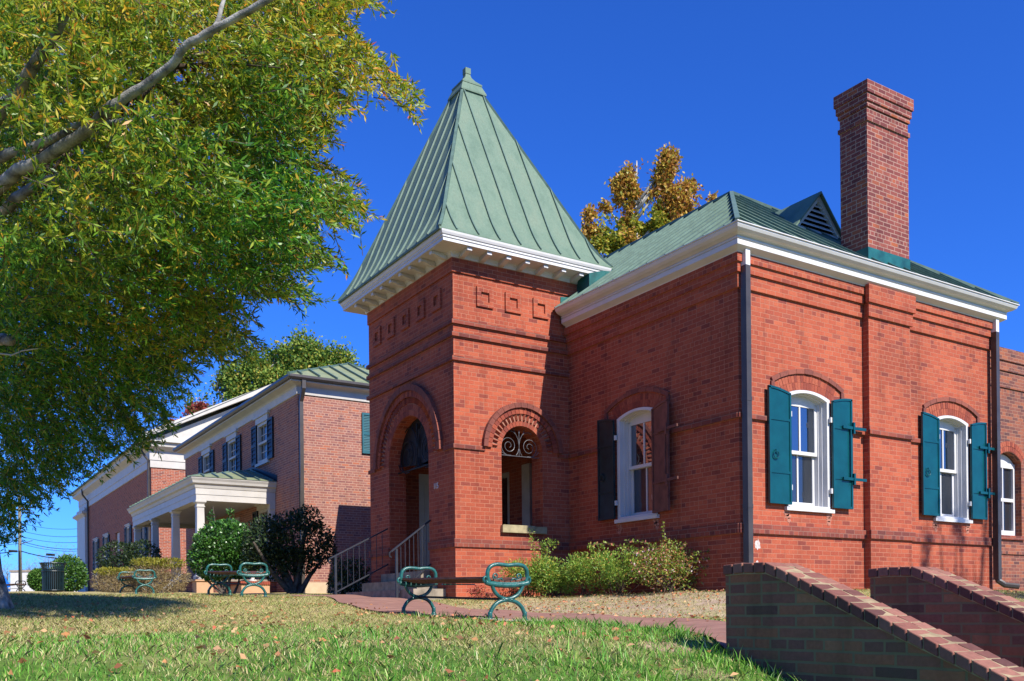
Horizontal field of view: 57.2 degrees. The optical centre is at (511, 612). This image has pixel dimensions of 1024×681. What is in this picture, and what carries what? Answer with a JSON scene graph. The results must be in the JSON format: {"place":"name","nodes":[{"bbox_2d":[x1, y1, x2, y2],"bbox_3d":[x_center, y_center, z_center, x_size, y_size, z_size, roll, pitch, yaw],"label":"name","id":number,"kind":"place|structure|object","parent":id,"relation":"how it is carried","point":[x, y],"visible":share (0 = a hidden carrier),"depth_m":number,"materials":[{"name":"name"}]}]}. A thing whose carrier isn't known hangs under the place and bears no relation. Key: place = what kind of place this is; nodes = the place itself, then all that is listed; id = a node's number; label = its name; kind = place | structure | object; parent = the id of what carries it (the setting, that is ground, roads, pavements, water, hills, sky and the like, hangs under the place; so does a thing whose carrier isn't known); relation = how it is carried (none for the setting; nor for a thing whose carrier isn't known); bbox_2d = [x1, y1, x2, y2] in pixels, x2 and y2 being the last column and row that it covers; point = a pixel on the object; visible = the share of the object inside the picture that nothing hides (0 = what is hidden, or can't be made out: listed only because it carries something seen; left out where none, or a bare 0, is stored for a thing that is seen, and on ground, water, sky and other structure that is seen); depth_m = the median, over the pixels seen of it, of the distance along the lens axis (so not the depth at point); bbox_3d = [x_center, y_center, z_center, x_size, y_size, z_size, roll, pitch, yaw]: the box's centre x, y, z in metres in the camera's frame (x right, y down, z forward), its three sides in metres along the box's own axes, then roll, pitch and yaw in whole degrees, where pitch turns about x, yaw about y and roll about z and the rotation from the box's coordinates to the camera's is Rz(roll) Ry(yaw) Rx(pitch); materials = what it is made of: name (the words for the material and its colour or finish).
{"place":"outdoors","nodes":[
{"label":"outdoors","id":0,"kind":"place"},
{"bbox_2d":[6,581,26,590],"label":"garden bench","id":1,"kind":"object","parent":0,"point":[17,585],"visible":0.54,"depth_m":45.89,"materials":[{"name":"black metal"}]},
{"bbox_2d":[294,594,725,648],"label":"brick path","id":2,"kind":"structure","parent":0,"point":[715,627],"depth_m":11.87,"materials":[{"name":"red brick"}]},
{"bbox_2d":[0,588,1023,680],"bbox_3d":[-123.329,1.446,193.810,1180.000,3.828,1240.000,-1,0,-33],"label":"ground","id":3,"kind":"structure","parent":0,"point":[295,668],"depth_m":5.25,"materials":[{"name":"green plant"}]},
{"bbox_2d":[2,560,29,582],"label":"bare tree","id":4,"kind":"object","parent":3,"relation":"on","point":[8,573],"visible":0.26,"depth_m":129.99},
{"bbox_2d":[17,557,39,569],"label":"bare tree","id":5,"kind":"object","parent":3,"relation":"on","point":[30,565],"visible":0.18,"depth_m":139.90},
{"bbox_2d":[26,568,41,590],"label":"round shrub","id":6,"kind":"object","parent":3,"relation":"on","point":[34,577],"visible":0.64,"depth_m":33.74,"materials":[{"name":"green plant"}]},
{"bbox_2d":[0,495,76,590],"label":"utility pole","id":7,"kind":"object","parent":3,"relation":"on","point":[20,543],"visible":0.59,"depth_m":85.82,"materials":[{"name":"brown wood"}]},
{"bbox_2d":[9,570,77,591],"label":"white shop","id":8,"kind":"structure","parent":3,"relation":"on","point":[13,576],"depth_m":112.00,"materials":[{"name":"paint"}]},
{"bbox_2d":[28,542,63,567],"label":"bare tree","id":9,"kind":"object","parent":3,"relation":"on","point":[42,558],"visible":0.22,"depth_m":124.70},
{"bbox_2d":[39,562,66,591],"bbox_3d":[-13.082,-1.001,26.743,0.719,0.823,0.719,-1,0,-33],"label":"litter bin","id":10,"kind":"object","parent":3,"relation":"on","point":[53,577],"visible":1,"depth_m":26.52,"materials":[{"name":"black metal"}]},
{"bbox_2d":[36,541,73,561],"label":"bare tree","id":11,"kind":"object","parent":3,"relation":"on","point":[59,551],"visible":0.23,"depth_m":134.96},
{"bbox_2d":[52,553,88,591],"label":"round shrub","id":12,"kind":"object","parent":3,"relation":"on","point":[75,564],"visible":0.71,"depth_m":32.83,"materials":[{"name":"green plant"}]},
{"bbox_2d":[89,566,141,592],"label":"clipped hedge","id":13,"kind":"object","parent":3,"relation":"on","point":[108,572],"visible":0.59,"depth_m":27.25,"materials":[{"name":"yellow plant"}]},
{"bbox_2d":[95,538,161,591],"bbox_3d":[-12.861,-1.563,31.515,2.179,1.900,1.551,-1,0,-33],"label":"evergreen shrub","id":14,"kind":"object","parent":3,"relation":"on","point":[131,550],"visible":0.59,"depth_m":31.23,"materials":[{"name":"green plant"}]},
{"bbox_2d":[117,569,156,593],"bbox_3d":[-9.524,-0.756,23.771,0.570,0.612,2.366,-1,1,-32],"label":"garden bench","id":15,"kind":"object","parent":3,"relation":"on","point":[139,577],"visible":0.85,"depth_m":22.87,"materials":[{"name":"teal paint"}]},
{"bbox_2d":[123,556,191,593],"bbox_3d":[-9.244,-0.895,24.467,1.741,1.139,1.425,-1,0,-33],"label":"clipped hedge","id":16,"kind":"object","parent":3,"relation":"on","point":[158,565],"visible":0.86,"depth_m":24.27,"materials":[{"name":"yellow plant"}]},
{"bbox_2d":[70,382,273,591],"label":"pediment house","id":17,"kind":"structure","parent":3,"relation":"on","point":[102,516],"depth_m":48.58,"materials":[{"name":"red brick"}]},
{"bbox_2d":[92,537,99,584],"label":"window","id":18,"kind":"structure","parent":17,"relation":"in","point":[95,539],"depth_m":57.86,"materials":[{"name":"white paint"}]},
{"bbox_2d":[103,533,108,582],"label":"window","id":19,"kind":"structure","parent":17,"relation":"in","point":[105,535],"depth_m":54.84,"materials":[{"name":"white paint"}]},
{"bbox_2d":[117,533,119,565],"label":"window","id":20,"kind":"structure","parent":17,"relation":"in","point":[118,538],"depth_m":51.68,"materials":[{"name":"white paint"}]},
{"bbox_2d":[124,523,131,544],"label":"window","id":21,"kind":"structure","parent":17,"relation":"in","point":[127,525],"depth_m":49.10,"materials":[{"name":"white paint"}]},
{"bbox_2d":[142,527,147,554],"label":"window","id":22,"kind":"structure","parent":17,"relation":"in","point":[143,532],"depth_m":45.73,"materials":[{"name":"white paint"}]},
{"bbox_2d":[167,397,209,421],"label":"red tree","id":23,"kind":"object","parent":3,"relation":"on","point":[199,406],"visible":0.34,"depth_m":57.73,"materials":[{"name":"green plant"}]},
{"bbox_2d":[191,580,212,592],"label":"urn plinth","id":24,"kind":"structure","parent":3,"relation":"on","point":[200,586],"depth_m":27.30,"materials":[{"name":"beige paint"}]},
{"bbox_2d":[0,0,429,609],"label":"willow oak","id":25,"kind":"object","parent":3,"relation":"on","point":[66,256],"visible":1,"depth_m":7.74,"materials":[{"name":"green plant"}]},
{"bbox_2d":[185,506,258,593],"bbox_3d":[-6.651,-1.385,21.789,1.768,2.133,1.555,-1,0,-33],"label":"holly bush","id":26,"kind":"object","parent":3,"relation":"on","point":[217,542],"visible":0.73,"depth_m":21.40,"materials":[{"name":"green plant"}]},
{"bbox_2d":[127,362,370,593],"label":"brick house","id":27,"kind":"structure","parent":3,"relation":"on","point":[289,440],"depth_m":28.75,"materials":[{"name":"red brick"}]},
{"bbox_2d":[199,444,211,473],"bbox_3d":[-11.768,-5.566,36.279,0.240,1.650,1.520,-1,0,-33],"label":"window","id":28,"kind":"structure","parent":27,"relation":"in","point":[204,451],"depth_m":36.47,"materials":[{"name":"white paint"}]},
{"bbox_2d":[224,428,238,471],"bbox_3d":[-9.914,-5.585,33.370,0.240,1.650,1.520,-1,0,-33],"label":"window","id":29,"kind":"structure","parent":27,"relation":"in","point":[230,436],"depth_m":33.53,"materials":[{"name":"white paint"}]},
{"bbox_2d":[254,504,266,559],"bbox_3d":[-8.023,-2.630,30.452,0.240,1.860,1.440,-1,0,-33],"label":"window","id":30,"kind":"structure","parent":27,"relation":"in","point":[262,509],"depth_m":30.64,"materials":[{"name":"white paint"}]},
{"bbox_2d":[253,410,269,467],"bbox_3d":[-8.060,-5.605,30.460,0.240,1.650,1.520,-1,0,-33],"label":"window","id":31,"kind":"structure","parent":27,"relation":"in","point":[260,420],"depth_m":30.61,"materials":[{"name":"white paint"}]},
{"bbox_2d":[182,320,366,414],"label":"yellow green tree","id":32,"kind":"object","parent":3,"relation":"on","point":[297,352],"visible":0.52,"depth_m":61.51,"materials":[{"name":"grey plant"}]},
{"bbox_2d":[239,504,337,594],"bbox_3d":[-5.049,-1.398,21.338,2.241,2.220,1.516,-1,0,-12],"label":"camellia bush","id":33,"kind":"object","parent":3,"relation":"on","point":[280,555],"visible":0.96,"depth_m":21.17,"materials":[{"name":"green plant"}]},
{"bbox_2d":[325,556,370,594],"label":"shade shrub","id":34,"kind":"object","parent":3,"relation":"on","point":[348,589],"visible":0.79,"depth_m":19.48,"materials":[{"name":"green plant"}]},
{"bbox_2d":[346,571,445,600],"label":"stone steps","id":35,"kind":"structure","parent":3,"relation":"on","point":[385,587],"depth_m":16.93,"materials":[{"name":"grey stone"}]},
{"bbox_2d":[466,585,490,600],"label":"seedling","id":36,"kind":"object","parent":3,"relation":"on","point":[474,591],"visible":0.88,"depth_m":15.57,"materials":[{"name":"red plant"}]},
{"bbox_2d":[0,589,1001,680],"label":"grass","id":37,"kind":"structure","parent":3,"relation":"on","point":[173,637],"depth_m":5.14,"materials":[{"name":"green plant"}]},
{"bbox_2d":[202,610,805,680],"bbox_3d":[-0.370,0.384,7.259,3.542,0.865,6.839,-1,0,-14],"label":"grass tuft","id":38,"kind":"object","parent":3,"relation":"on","point":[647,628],"visible":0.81,"depth_m":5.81,"materials":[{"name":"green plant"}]},
{"bbox_2d":[476,617,537,620],"bbox_3d":[-0.005,0.070,9.574,0.620,0.043,0.420,-1,0,-33],"label":"concrete pad","id":39,"kind":"object","parent":3,"relation":"on","point":[507,619],"visible":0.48,"depth_m":9.57,"materials":[{"name":"grey concrete"}]},
{"bbox_2d":[397,562,530,621],"bbox_3d":[-0.603,-0.233,10.581,0.570,0.612,2.366,-1,2,-29],"label":"garden bench","id":40,"kind":"object","parent":39,"relation":"on","point":[493,581],"visible":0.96,"depth_m":9.92,"materials":[{"name":"teal paint"}]},
{"bbox_2d":[3,588,1015,680],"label":"fallen leaves","id":41,"kind":"object","parent":3,"relation":"on","point":[217,647],"visible":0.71,"depth_m":9.04,"materials":[{"name":"brown plant"}]},
{"bbox_2d":[498,557,547,597],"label":"feathery shrub","id":42,"kind":"object","parent":3,"relation":"on","point":[529,588],"visible":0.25,"depth_m":15.72,"materials":[{"name":"green plant"}]},
{"bbox_2d":[528,528,558,596],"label":"tall weed","id":43,"kind":"object","parent":3,"relation":"on","point":[547,549],"visible":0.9,"depth_m":15.88,"materials":[{"name":"green plant"}]},
{"bbox_2d":[528,554,579,597],"bbox_3d":[0.670,-0.559,15.582,0.844,0.850,0.780,-1,0,32],"label":"feathery shrub","id":44,"kind":"object","parent":3,"relation":"on","point":[547,573],"visible":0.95,"depth_m":15.49,"materials":[{"name":"green plant"}]},
{"bbox_2d":[560,551,617,595],"bbox_3d":[1.307,-0.612,15.309,1.105,0.799,0.916,-1,0,-6],"label":"feathery shrub","id":45,"kind":"object","parent":3,"relation":"on","point":[578,567],"visible":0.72,"depth_m":15.23,"materials":[{"name":"green plant"}]},
{"bbox_2d":[581,544,656,594],"bbox_3d":[1.709,-0.678,15.000,1.124,0.909,0.955,-1,0,-33],"label":"feathery shrub","id":46,"kind":"object","parent":3,"relation":"on","point":[613,571],"visible":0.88,"depth_m":14.89,"materials":[{"name":"green plant"}]},
{"bbox_2d":[579,142,717,256],"bbox_3d":[5.894,-10.235,40.052,6.120,19.440,1.961,-1,0,0],"label":"sycamore","id":47,"kind":"object","parent":3,"relation":"on","point":[674,201],"visible":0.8,"depth_m":39.72,"materials":[{"name":"orange plant"}]},
{"bbox_2d":[588,521,709,592],"bbox_3d":[2.187,-0.772,14.271,1.958,1.217,0.887,-1,0,-21],"label":"abelia bush","id":48,"kind":"object","parent":3,"relation":"on","point":[677,563],"visible":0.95,"depth_m":14.21,"materials":[{"name":"green plant"}]},
{"bbox_2d":[338,67,1019,599],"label":"brick building","id":49,"kind":"structure","parent":3,"relation":"on","point":[732,377],"depth_m":15.99,"materials":[{"name":"red brick"}]},
{"bbox_2d":[328,528,387,594],"bbox_3d":[-2.924,-0.909,17.884,1.208,1.432,0.044,-1,0,-29],"label":"handrail","id":50,"kind":"object","parent":49,"relation":"attached to","point":[335,573],"visible":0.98,"depth_m":17.82,"materials":[{"name":"metal"}]},
{"bbox_2d":[389,519,430,597],"bbox_3d":[-1.782,-0.890,16.437,0.838,1.510,0.039,-1,0,-34],"label":"handrail","id":51,"kind":"object","parent":49,"relation":"attached to","point":[396,562],"visible":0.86,"depth_m":16.38,"materials":[{"name":"metal"}]},
{"bbox_2d":[419,474,429,570],"bbox_3d":[-1.556,-1.782,19.383,0.860,2.090,0.080,-1,0,-33],"label":"door","id":52,"kind":"structure","parent":49,"relation":"in","point":[423,478],"depth_m":19.20,"materials":[{"name":"brown wood"}]},
{"bbox_2d":[502,472,509,524],"bbox_3d":[-0.250,-1.796,19.362,0.080,2.090,0.950,-1,0,-33],"label":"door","id":53,"kind":"structure","parent":49,"relation":"in","point":[505,476],"depth_m":19.15,"materials":[{"name":"black paint"}]},
{"bbox_2d":[614,407,659,523],"bbox_3d":[2.167,-2.454,15.647,0.325,1.867,1.090,-1,0,-33],"label":"window","id":54,"kind":"structure","parent":49,"relation":"in","point":[634,454],"depth_m":15.89,"materials":[{"name":"white paint"}]},
{"bbox_2d":[784,390,834,513],"bbox_3d":[4.505,-2.479,14.550,1.090,1.867,0.325,-1,0,-33],"label":"window","id":55,"kind":"structure","parent":49,"relation":"in","point":[811,471],"depth_m":14.70,"materials":[{"name":"white paint"}]},
{"bbox_2d":[933,415,972,523],"bbox_3d":[7.655,-2.511,16.557,1.090,1.867,0.325,-1,0,-33],"label":"window","id":56,"kind":"structure","parent":49,"relation":"in","point":[954,446],"depth_m":16.72,"materials":[{"name":"white paint"}]},
{"bbox_2d":[723,562,1023,680],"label":"stair wall","id":57,"kind":"structure","parent":3,"relation":"on","point":[802,623],"depth_m":5.33,"materials":[{"name":"brick"}]},
{"bbox_2d":[868,566,1023,667],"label":"stair wall","id":58,"kind":"structure","parent":3,"relation":"on","point":[984,618],"depth_m":6.24,"materials":[{"name":"brick"}]},
{"bbox_2d":[990,346,1023,590],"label":"brick annex","id":59,"kind":"object","parent":3,"relation":"on","point":[1012,435],"visible":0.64,"depth_m":20.10,"materials":[{"name":"red brick"}]},
{"bbox_2d":[1001,454,1023,540],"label":"window","id":60,"kind":"structure","parent":59,"relation":"in","point":[1007,467],"depth_m":20.23,"materials":[{"name":"white paint"}]},
{"bbox_2d":[0,0,1023,583],"label":"sky","id":61,"kind":"structure","parent":0,"point":[745,91],"materials":[{"name":"blue"}]},
{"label":"concrete pad","id":62,"kind":"structure","parent":0,"visible":0},
{"bbox_2d":[204,562,269,596],"bbox_3d":[-5.002,-0.587,16.957,0.570,0.612,2.366,-1,2,-32],"label":"garden bench","id":63,"kind":"object","parent":62,"relation":"on","point":[239,572],"visible":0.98,"depth_m":16.27,"materials":[{"name":"teal paint"}]}
]}

